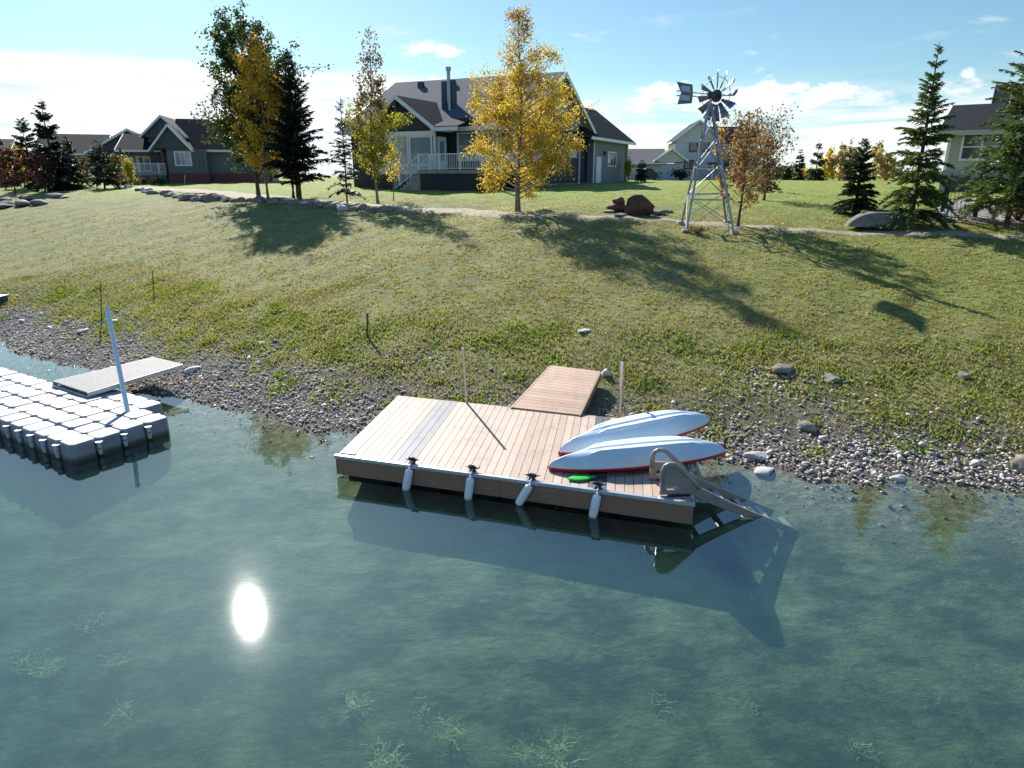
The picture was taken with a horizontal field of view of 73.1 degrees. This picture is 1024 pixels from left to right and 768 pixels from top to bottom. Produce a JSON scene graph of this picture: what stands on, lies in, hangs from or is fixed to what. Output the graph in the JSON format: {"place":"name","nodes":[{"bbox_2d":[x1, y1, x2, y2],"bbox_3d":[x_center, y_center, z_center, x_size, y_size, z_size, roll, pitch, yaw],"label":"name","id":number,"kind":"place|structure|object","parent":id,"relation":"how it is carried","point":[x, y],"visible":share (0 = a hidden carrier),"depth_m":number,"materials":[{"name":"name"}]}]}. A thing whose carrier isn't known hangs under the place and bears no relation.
{"place":"outdoors","nodes":[
{"label":"outdoors","id":0,"kind":"place"},
{"bbox_2d":[0,176,1023,767],"bbox_3d":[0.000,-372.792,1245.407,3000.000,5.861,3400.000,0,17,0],"label":"ground","id":1,"kind":"structure","parent":0,"point":[268,604],"depth_m":10.55,"materials":[{"name":"plant"}]},
{"bbox_2d":[0,201,14,208],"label":"boulder","id":2,"kind":"object","parent":1,"relation":"on","point":[5,204],"visible":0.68,"depth_m":43.79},
{"bbox_2d":[0,139,15,186],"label":"spruce tree","id":3,"kind":"object","parent":1,"relation":"on","point":[1,144],"visible":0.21,"depth_m":62.74,"materials":[{"name":"green plant"}]},
{"bbox_2d":[0,139,18,178],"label":"house","id":4,"kind":"structure","parent":1,"relation":"on","point":[7,142],"depth_m":76.39,"materials":[{"name":"stone"}]},
{"bbox_2d":[0,145,31,192],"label":"tree","id":5,"kind":"object","parent":1,"relation":"on","point":[8,158],"visible":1,"depth_m":51.44,"materials":[{"name":"red plant"}]},
{"bbox_2d":[2,141,31,184],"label":"tree","id":6,"kind":"object","parent":1,"relation":"on","point":[23,168],"visible":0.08,"depth_m":58.74,"materials":[{"name":"plant"}]},
{"bbox_2d":[14,200,30,206],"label":"boulder","id":7,"kind":"object","parent":1,"relation":"on","point":[20,203],"visible":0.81,"depth_m":43.44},
{"bbox_2d":[11,117,52,188],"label":"spruce tree","id":8,"kind":"object","parent":1,"relation":"on","point":[23,128],"visible":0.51,"depth_m":56.52,"materials":[{"name":"green plant"}]},
{"bbox_2d":[22,151,55,191],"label":"tree","id":9,"kind":"object","parent":1,"relation":"on","point":[36,168],"visible":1,"depth_m":51.46,"materials":[{"name":"red plant"}]},
{"bbox_2d":[29,199,48,205],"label":"boulder","id":10,"kind":"object","parent":1,"relation":"on","point":[37,202],"visible":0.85,"depth_m":43.52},
{"bbox_2d":[41,193,63,197],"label":"boulder","id":11,"kind":"object","parent":1,"relation":"on","point":[54,195],"visible":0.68,"depth_m":46.99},
{"bbox_2d":[26,100,80,191],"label":"spruce tree","id":12,"kind":"object","parent":1,"relation":"on","point":[61,171],"visible":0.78,"depth_m":52.96,"materials":[{"name":"green plant"}]},
{"bbox_2d":[58,135,92,189],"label":"spruce tree","id":13,"kind":"object","parent":1,"relation":"on","point":[78,165],"visible":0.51,"depth_m":55.29,"materials":[{"name":"green plant"}]},
{"bbox_2d":[75,155,93,185],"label":"tree","id":14,"kind":"object","parent":1,"relation":"on","point":[82,159],"visible":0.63,"depth_m":58.94,"materials":[{"name":"brown plant"}]},
{"bbox_2d":[32,128,139,181],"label":"house","id":15,"kind":"structure","parent":1,"relation":"on","point":[82,145],"depth_m":79.65,"materials":[{"name":"stone"}]},
{"bbox_2d":[79,140,121,189],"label":"spruce tree","id":16,"kind":"object","parent":1,"relation":"on","point":[99,157],"visible":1,"depth_m":55.08,"materials":[{"name":"green plant"}]},
{"bbox_2d":[106,153,126,184],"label":"tree","id":17,"kind":"object","parent":1,"relation":"on","point":[117,163],"visible":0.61,"depth_m":57.13,"materials":[{"name":"brown plant"}]},
{"bbox_2d":[121,151,137,185],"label":"shrub","id":18,"kind":"object","parent":1,"relation":"on","point":[128,168],"visible":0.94,"depth_m":60.97,"materials":[{"name":"yellow plant"}]},
{"bbox_2d":[184,366,200,373],"bbox_3d":[-8.089,-0.362,17.519,0.332,0.170,0.495,0,17,0],"label":"boulder","id":19,"kind":"object","parent":1,"relation":"on","point":[192,369],"visible":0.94,"depth_m":17.39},
{"bbox_2d":[114,115,278,183],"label":"house","id":20,"kind":"structure","parent":1,"relation":"on","point":[175,150],"depth_m":68.28,"materials":[{"name":"grey"}]},
{"bbox_2d":[136,156,151,170],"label":"window","id":21,"kind":"structure","parent":20,"relation":"in","point":[140,159],"depth_m":69.85,"materials":[{"name":"white paint"}]},
{"bbox_2d":[173,151,192,165],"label":"window","id":22,"kind":"structure","parent":20,"relation":"in","point":[182,158],"depth_m":67.47,"materials":[{"name":"glass"}]},
{"bbox_2d":[221,33,299,198],"bbox_3d":[-14.147,-14.981,38.995,3.943,8.874,4.129,15,23,41],"label":"tree","id":23,"kind":"object","parent":1,"relation":"on","point":[248,71],"visible":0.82,"depth_m":38.30,"materials":[{"name":"orange plant"}]},
{"bbox_2d":[189,0,333,195],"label":"tree","id":24,"kind":"object","parent":1,"relation":"on","point":[231,38],"visible":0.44,"depth_m":39.59,"materials":[{"name":"green plant"}]},
{"bbox_2d":[264,37,319,197],"bbox_3d":[-12.688,-15.138,39.569,2.895,8.852,2.961,0,17,0],"label":"tree","id":25,"kind":"object","parent":1,"relation":"on","point":[282,64],"visible":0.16,"depth_m":38.80,"materials":[{"name":"green plant"}]},
{"bbox_2d":[261,48,335,198],"bbox_3d":[-12.357,-14.443,38.646,4.247,8.063,4.002,-10,20,-30],"label":"spruce tree","id":26,"kind":"object","parent":1,"relation":"on","point":[294,151],"visible":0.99,"depth_m":38.29,"materials":[{"name":"green plant"}]},
{"bbox_2d":[326,99,366,203],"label":"spruce tree","id":27,"kind":"object","parent":1,"relation":"on","point":[341,144],"visible":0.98,"depth_m":35.59,"materials":[{"name":"green plant"}]},
{"bbox_2d":[340,27,415,202],"bbox_3d":[-6.932,-13.530,35.151,3.664,8.475,3.310,5,18,17],"label":"tree","id":28,"kind":"object","parent":1,"relation":"on","point":[372,148],"visible":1,"depth_m":34.80,"materials":[{"name":"green plant"}]},
{"bbox_2d":[374,206,388,211],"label":"edging stone","id":29,"kind":"object","parent":1,"relation":"on","point":[381,209],"visible":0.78,"depth_m":32.55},
{"bbox_2d":[380,138,405,200],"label":"tree","id":30,"kind":"object","parent":1,"relation":"on","point":[395,165],"visible":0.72,"depth_m":36.69,"materials":[{"name":"yellow plant"}]},
{"bbox_2d":[461,347,467,402],"bbox_3d":[-0.962,-0.034,14.184,0.054,1.680,0.872,0,17,1],"label":"mooring pole","id":31,"kind":"object","parent":1,"relation":"on","point":[464,374],"visible":0.83,"depth_m":14.02,"materials":[{"name":"metal"}]},
{"bbox_2d":[9,573,961,767],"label":"water weed","id":32,"kind":"object","parent":1,"relation":"on","point":[559,747],"visible":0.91,"depth_m":7.28,"materials":[{"name":"plant"}]},
{"bbox_2d":[338,67,635,190],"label":"house","id":33,"kind":"structure","parent":1,"relation":"on","point":[438,129],"depth_m":50.00,"materials":[{"name":"grey"}]},
{"bbox_2d":[389,136,409,165],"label":"window","id":34,"kind":"structure","parent":33,"relation":"in","point":[404,158],"depth_m":49.01,"materials":[{"name":"glass"}]},
{"bbox_2d":[391,165,409,173],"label":"window","id":35,"kind":"structure","parent":33,"relation":"in","point":[399,167],"depth_m":49.39,"materials":[{"name":"white paint"}]},
{"bbox_2d":[408,136,432,165],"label":"window","id":36,"kind":"structure","parent":33,"relation":"in","point":[417,144],"depth_m":48.33,"materials":[{"name":"glass"}]},
{"bbox_2d":[437,136,446,169],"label":"door","id":37,"kind":"structure","parent":33,"relation":"in","point":[441,141],"depth_m":48.81,"materials":[{"name":"white paint"}]},
{"bbox_2d":[457,132,477,160],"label":"window","id":38,"kind":"structure","parent":33,"relation":"in","point":[463,138],"depth_m":48.84,"materials":[{"name":"glass"}]},
{"bbox_2d":[477,131,497,160],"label":"window","id":39,"kind":"structure","parent":33,"relation":"in","point":[482,138],"depth_m":48.09,"materials":[{"name":"white paint"}]},
{"bbox_2d":[500,131,514,158],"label":"window","id":40,"kind":"structure","parent":33,"relation":"in","point":[500,131],"depth_m":47.47,"materials":[{"name":"white paint"}]},
{"bbox_2d":[595,157,601,182],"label":"door","id":41,"kind":"structure","parent":33,"relation":"in","point":[598,159],"depth_m":61.14,"materials":[{"name":"white paint"}]},
{"bbox_2d":[607,151,616,166],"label":"window","id":42,"kind":"structure","parent":33,"relation":"in","point":[612,156],"depth_m":64.33,"materials":[{"name":"white paint"}]},
{"bbox_2d":[0,192,1023,377],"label":"lawn grass","id":43,"kind":"structure","parent":1,"relation":"on","point":[931,251],"depth_m":21.25,"materials":[{"name":"plant"}]},
{"bbox_2d":[0,258,1023,478],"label":"bank weeds","id":44,"kind":"object","parent":1,"relation":"on","point":[445,323],"visible":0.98,"depth_m":16.64,"materials":[{"name":"plant"}]},
{"bbox_2d":[0,285,1023,543],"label":"shore pebbles","id":45,"kind":"object","parent":1,"relation":"on","point":[26,343],"visible":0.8,"depth_m":15.04,"materials":[{"name":"stone"}]},
{"bbox_2d":[742,451,769,459],"bbox_3d":[4.494,1.324,12.590,0.564,0.180,0.285,0,17,0],"label":"boulder","id":46,"kind":"object","parent":45,"relation":"on","point":[755,454],"visible":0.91,"depth_m":12.53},
{"bbox_2d":[889,474,905,481],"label":"boulder","id":47,"kind":"object","parent":45,"relation":"on","point":[899,478],"visible":0.98,"depth_m":11.81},
{"bbox_2d":[1010,454,1023,474],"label":"boulder","id":48,"kind":"object","parent":45,"relation":"on","point":[1017,463],"visible":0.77,"depth_m":11.87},
{"bbox_2d":[460,3,599,211],"bbox_3d":[0.791,-11.348,28.861,5.746,8.146,5.351,-8,19,-24],"label":"tree","id":49,"kind":"object","parent":1,"relation":"on","point":[503,113],"visible":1,"depth_m":28.37,"materials":[{"name":"yellow plant"}]},
{"bbox_2d":[171,195,1001,261],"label":"fallen leaves","id":50,"kind":"object","parent":1,"relation":"on","point":[581,216],"visible":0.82,"depth_m":28.92,"materials":[{"name":"yellow plant"}]},
{"bbox_2d":[606,203,625,211],"bbox_3d":[4.387,-7.366,28.882,0.914,0.423,0.685,0,17,0],"label":"boulder","id":51,"kind":"object","parent":1,"relation":"on","point":[618,207],"visible":0.72,"depth_m":28.62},
{"bbox_2d":[612,196,624,203],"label":"boulder","id":52,"kind":"object","parent":51,"relation":"on","point":[620,199],"visible":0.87,"depth_m":28.63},
{"bbox_2d":[618,361,623,417],"bbox_3d":[2.121,0.240,13.482,0.067,1.561,0.654,3,17,10],"label":"mooring pole","id":53,"kind":"object","parent":1,"relation":"on","point":[620,389],"visible":0.83,"depth_m":13.35,"materials":[{"name":"metal"}]},
{"bbox_2d":[623,153,633,181],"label":"shrub","id":54,"kind":"object","parent":1,"relation":"on","point":[628,168],"visible":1,"depth_m":66.68,"materials":[{"name":"green plant"}]},
{"bbox_2d":[625,195,654,215],"bbox_3d":[5.175,-7.252,28.127,1.230,0.914,0.815,0,17,0],"label":"boulder","id":55,"kind":"object","parent":1,"relation":"on","point":[640,205],"visible":0.94,"depth_m":27.82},
{"bbox_2d":[634,160,649,181],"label":"spruce tree","id":56,"kind":"object","parent":1,"relation":"on","point":[641,175],"visible":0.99,"depth_m":64.87,"materials":[{"name":"green plant"}]},
{"bbox_2d":[644,168,657,179],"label":"shrub","id":57,"kind":"object","parent":1,"relation":"on","point":[652,173],"visible":0.51,"depth_m":80.30,"materials":[{"name":"green plant"}]},
{"bbox_2d":[667,166,694,179],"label":"shrub","id":58,"kind":"object","parent":1,"relation":"on","point":[683,174],"visible":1,"depth_m":79.91,"materials":[{"name":"green plant"}]},
{"bbox_2d":[627,119,762,179],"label":"house","id":59,"kind":"structure","parent":1,"relation":"on","point":[681,151],"depth_m":86.40,"materials":[{"name":"white"}]},
{"bbox_2d":[660,164,677,179],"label":"garage door","id":60,"kind":"structure","parent":59,"relation":"in","point":[665,169],"depth_m":82.06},
{"bbox_2d":[684,160,696,168],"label":"window","id":61,"kind":"structure","parent":59,"relation":"in","point":[688,165],"depth_m":87.46,"materials":[{"name":"glass"}]},
{"bbox_2d":[689,142,698,151],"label":"window","id":62,"kind":"structure","parent":59,"relation":"in","point":[693,146],"depth_m":86.80,"materials":[{"name":"glass"}]},
{"bbox_2d":[680,226,709,232],"bbox_3d":[6.473,-5.460,24.413,1.038,0.302,1.251,15,22,40],"label":"shrub","id":63,"kind":"object","parent":1,"relation":"on","point":[697,229],"visible":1,"depth_m":24.32,"materials":[{"name":"brown plant"}]},
{"bbox_2d":[676,69,738,234],"bbox_3d":[6.914,-8.264,24.728,2.510,5.587,2.055,2,17,7],"label":"windmill","id":64,"kind":"object","parent":1,"relation":"on","point":[709,107],"visible":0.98,"depth_m":24.50,"materials":[{"name":"metal"}]},
{"bbox_2d":[707,104,785,225],"bbox_3d":[8.483,-7.836,24.908,2.511,4.327,2.773,-4,17,-14],"label":"tree","id":65,"kind":"object","parent":1,"relation":"on","point":[745,157],"visible":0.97,"depth_m":24.69,"materials":[{"name":"orange plant"}]},
{"bbox_2d":[754,466,774,476],"bbox_3d":[4.445,1.548,12.207,0.293,0.138,0.408,13,21,37],"label":"boulder","id":66,"kind":"object","parent":1,"relation":"on","point":[764,471],"visible":1,"depth_m":12.11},
{"bbox_2d":[754,145,782,192],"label":"spruce tree","id":67,"kind":"object","parent":1,"relation":"on","point":[777,174],"visible":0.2,"depth_m":38.14,"materials":[{"name":"green plant"}]},
{"bbox_2d":[744,102,801,199],"bbox_3d":[11.888,-10.833,32.295,2.550,4.450,2.369,0,17,0],"label":"tree","id":68,"kind":"object","parent":1,"relation":"on","point":[767,167],"visible":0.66,"depth_m":31.91,"materials":[{"name":"orange plant"}]},
{"bbox_2d":[772,363,793,372],"bbox_3d":[5.961,-0.328,15.189,0.529,0.235,0.536,0,17,0],"label":"boulder","id":69,"kind":"object","parent":1,"relation":"on","point":[781,368],"visible":0.93,"depth_m":15.03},
{"bbox_2d":[780,167,792,179],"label":"spruce tree","id":70,"kind":"object","parent":1,"relation":"on","point":[785,175],"visible":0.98,"depth_m":74.45,"materials":[{"name":"green plant"}]},
{"bbox_2d":[775,162,800,179],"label":"shrub","id":71,"kind":"object","parent":1,"relation":"on","point":[783,167],"visible":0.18,"depth_m":84.50,"materials":[{"name":"green plant"}]},
{"bbox_2d":[791,149,805,180],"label":"spruce tree","id":72,"kind":"object","parent":1,"relation":"on","point":[802,165],"visible":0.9,"depth_m":74.24,"materials":[{"name":"green plant"}]},
{"bbox_2d":[797,421,816,432],"bbox_3d":[5.671,0.828,13.263,0.315,0.232,0.368,0,17,0],"label":"boulder","id":73,"kind":"object","parent":1,"relation":"on","point":[806,426],"visible":0.93,"depth_m":13.16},
{"bbox_2d":[805,140,826,180],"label":"spruce tree","id":74,"kind":"object","parent":1,"relation":"on","point":[818,173],"visible":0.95,"depth_m":74.16,"materials":[{"name":"green plant"}]},
{"bbox_2d":[816,146,839,180],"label":"tree","id":75,"kind":"object","parent":1,"relation":"on","point":[830,161],"visible":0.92,"depth_m":75.93,"materials":[{"name":"yellow plant"}]},
{"bbox_2d":[823,373,840,383],"bbox_3d":[6.844,-0.106,14.745,0.397,0.188,0.365,0,17,0],"label":"boulder","id":76,"kind":"object","parent":1,"relation":"on","point":[829,377],"visible":0.98,"depth_m":14.67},
{"bbox_2d":[834,142,849,180],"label":"tree","id":77,"kind":"object","parent":1,"relation":"on","point":[842,159],"visible":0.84,"depth_m":75.83,"materials":[{"name":"yellow plant"}]},
{"bbox_2d":[841,138,853,180],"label":"spruce tree","id":78,"kind":"object","parent":1,"relation":"on","point":[849,156],"visible":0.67,"depth_m":74.11,"materials":[{"name":"green plant"}]},
{"bbox_2d":[831,138,880,215],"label":"spruce tree","id":79,"kind":"object","parent":1,"relation":"on","point":[861,158],"visible":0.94,"depth_m":25.92,"materials":[{"name":"green plant"}]},
{"bbox_2d":[867,139,887,179],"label":"tree","id":80,"kind":"object","parent":1,"relation":"on","point":[878,157],"visible":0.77,"depth_m":75.71,"materials":[{"name":"yellow plant"}]},
{"bbox_2d":[844,210,915,226],"bbox_3d":[12.866,-5.817,24.197,2.300,0.551,1.040,-2,17,-7],"label":"overturned boat","id":81,"kind":"object","parent":1,"relation":"on","point":[871,218],"visible":0.83,"depth_m":23.85,"materials":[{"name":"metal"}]},
{"bbox_2d":[863,223,908,230],"bbox_3d":[12.816,-5.413,23.769,1.479,0.315,1.412,0,17,0],"label":"shrub","id":82,"kind":"object","parent":1,"relation":"on","point":[890,226],"visible":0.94,"depth_m":23.57,"materials":[{"name":"green plant"}]},
{"bbox_2d":[879,152,899,179],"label":"tree","id":83,"kind":"object","parent":1,"relation":"on","point":[887,168],"visible":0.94,"depth_m":76.04,"materials":[{"name":"yellow plant"}]},
{"bbox_2d":[876,166,908,178],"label":"shrub","id":84,"kind":"object","parent":1,"relation":"on","point":[899,173],"visible":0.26,"depth_m":87.63,"materials":[{"name":"green plant"}]},
{"bbox_2d":[877,42,961,232],"bbox_3d":[14.091,-8.249,23.586,2.583,6.249,2.853,0,17,0],"label":"spruce tree","id":85,"kind":"object","parent":1,"relation":"on","point":[929,195],"visible":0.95,"depth_m":23.45,"materials":[{"name":"green plant"}]},
{"bbox_2d":[957,371,969,378],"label":"boulder","id":86,"kind":"object","parent":1,"relation":"on","point":[963,374],"visible":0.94,"depth_m":14.42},
{"bbox_2d":[957,169,993,216],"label":"pine tree","id":87,"kind":"object","parent":1,"relation":"on","point":[975,213],"visible":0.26,"depth_m":25.11,"materials":[{"name":"green plant"}]},
{"bbox_2d":[932,197,1023,223],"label":"rocks","id":88,"kind":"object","parent":1,"relation":"on","point":[982,215],"depth_m":25.39,"materials":[{"name":"stone"}]},
{"bbox_2d":[940,173,972,221],"bbox_3d":[16.898,-7.317,26.818,0.803,1.709,5.520,8,18,23],"label":"fence","id":89,"kind":"object","parent":88,"relation":"on","point":[946,191],"visible":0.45,"depth_m":24.83,"materials":[{"name":"metal"}]},
{"bbox_2d":[934,84,1023,191],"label":"house","id":90,"kind":"structure","parent":1,"relation":"on","point":[960,149],"depth_m":37.65,"materials":[{"name":"beige"}]},
{"bbox_2d":[947,176,970,190],"bbox_3d":[24.460,-11.014,37.896,1.100,0.800,0.080,11,20,32],"label":"window","id":91,"kind":"structure","parent":90,"relation":"in","point":[961,181],"depth_m":37.83,"materials":[{"name":"glass"}]},
{"bbox_2d":[958,134,1004,160],"bbox_3d":[25.162,-12.713,36.975,1.920,1.428,0.080,11,20,32],"label":"window","id":92,"kind":"structure","parent":90,"relation":"in","point":[966,149],"depth_m":37.16,"materials":[{"name":"white paint"}]},
{"bbox_2d":[951,31,1023,227],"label":"spruce tree","id":93,"kind":"object","parent":1,"relation":"on","point":[1006,152],"visible":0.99,"depth_m":23.08,"materials":[{"name":"green plant"}]},
{"bbox_2d":[989,203,1023,219],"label":"shrub","id":94,"kind":"object","parent":1,"relation":"on","point":[1015,215],"visible":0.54,"depth_m":24.67,"materials":[{"name":"brown plant"}]},
{"bbox_2d":[0,0,1023,175],"label":"sky","id":95,"kind":"structure","parent":0,"point":[852,68],"materials":[{"name":"blue"}]},
{"bbox_2d":[40,186,1023,239],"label":"gravel path","id":96,"kind":"structure","parent":0,"point":[460,211],"depth_m":27.72,"materials":[{"name":"gravel"}]},
{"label":"lake water","id":97,"kind":"structure","parent":0,"visible":0},
{"bbox_2d":[0,367,169,470],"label":"floating dock","id":98,"kind":"object","parent":97,"relation":"on","point":[44,419],"visible":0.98,"depth_m":13.72,"materials":[{"name":"grey plastic"}]},
{"bbox_2d":[52,357,183,397],"bbox_3d":[-9.301,-0.218,16.340,1.616,0.275,2.284,11,20,33],"label":"gangplank","id":99,"kind":"object","parent":98,"relation":"on","point":[92,383],"visible":0.96,"depth_m":16.05,"materials":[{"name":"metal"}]},
{"bbox_2d":[104,307,138,457],"bbox_3d":[-7.888,0.639,14.190,0.105,3.838,4.383,-10,20,-31],"label":"mooring pole","id":100,"kind":"object","parent":97,"relation":"in","point":[118,365],"visible":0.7,"depth_m":14.71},
{"bbox_2d":[334,396,694,526],"bbox_3d":[0.083,1.218,12.662,6.534,0.623,3.418,5,18,17],"label":"wooden dock","id":101,"kind":"object","parent":97,"relation":"on","point":[504,450],"visible":0.88,"depth_m":11.79,"materials":[{"name":"beige"}]},
{"bbox_2d":[402,457,416,491],"bbox_3d":[-1.713,1.512,11.505,0.189,0.558,0.270,6,18,20],"label":"fender","id":102,"kind":"object","parent":101,"relation":"hanging from","point":[407,480],"visible":1,"depth_m":11.42,"materials":[{"name":"white plastic"}]},
{"bbox_2d":[464,465,476,500],"bbox_3d":[-0.671,1.609,11.188,0.169,0.563,0.265,6,18,18],"label":"fender","id":103,"kind":"object","parent":101,"relation":"hanging from","point":[469,488],"visible":1,"depth_m":11.11,"materials":[{"name":"white plastic"}]},
{"bbox_2d":[515,473,536,505],"bbox_3d":[0.237,1.681,10.890,0.348,0.508,0.226,-10,20,-31],"label":"fender","id":104,"kind":"object","parent":101,"relation":"hanging from","point":[526,490],"visible":1,"depth_m":10.83,"materials":[{"name":"white plastic"}]},
{"bbox_2d":[510,365,601,419],"bbox_3d":[0.976,0.161,14.676,1.483,0.636,1.754,7,18,21],"label":"gangway","id":105,"kind":"object","parent":101,"relation":"on","point":[560,390],"visible":0.98,"depth_m":14.53,"materials":[{"name":"wood"}]},
{"bbox_2d":[589,481,602,518],"bbox_3d":[1.286,1.789,10.591,0.176,0.562,0.265,5,18,18],"label":"fender","id":106,"kind":"object","parent":101,"relation":"hanging from","point":[594,505],"visible":1,"depth_m":10.51,"materials":[{"name":"white plastic"}]},
{"bbox_2d":[567,470,649,480],"bbox_3d":[1.551,1.450,10.965,1.379,0.038,0.224,-2,17,-8],"label":"paddle","id":107,"kind":"object","parent":101,"relation":"on","point":[580,477],"visible":0.98,"depth_m":10.93,"materials":[{"name":"green plastic"}]},
{"bbox_2d":[558,410,709,456],"bbox_3d":[2.216,0.836,12.259,3.114,0.538,0.784,-7,18,-21],"label":"kayak","id":108,"kind":"object","parent":101,"relation":"on","point":[666,423],"visible":0.91,"depth_m":12.04,"materials":[{"name":"white plastic"}]},
{"bbox_2d":[547,436,725,472],"bbox_3d":[2.082,1.154,11.419,3.081,0.454,0.764,-3,17,-10],"label":"kayak","id":109,"kind":"object","parent":101,"relation":"on","point":[630,454],"visible":0.97,"depth_m":11.17,"materials":[{"name":"white plastic"}]},
{"bbox_2d":[649,448,797,531],"bbox_3d":[3.312,1.674,10.739,2.273,1.298,0.680,-1,17,-4],"label":"dock ladder","id":110,"kind":"object","parent":101,"relation":"attached to","point":[675,472],"visible":0.96,"depth_m":10.53,"materials":[{"name":"grey metal"}]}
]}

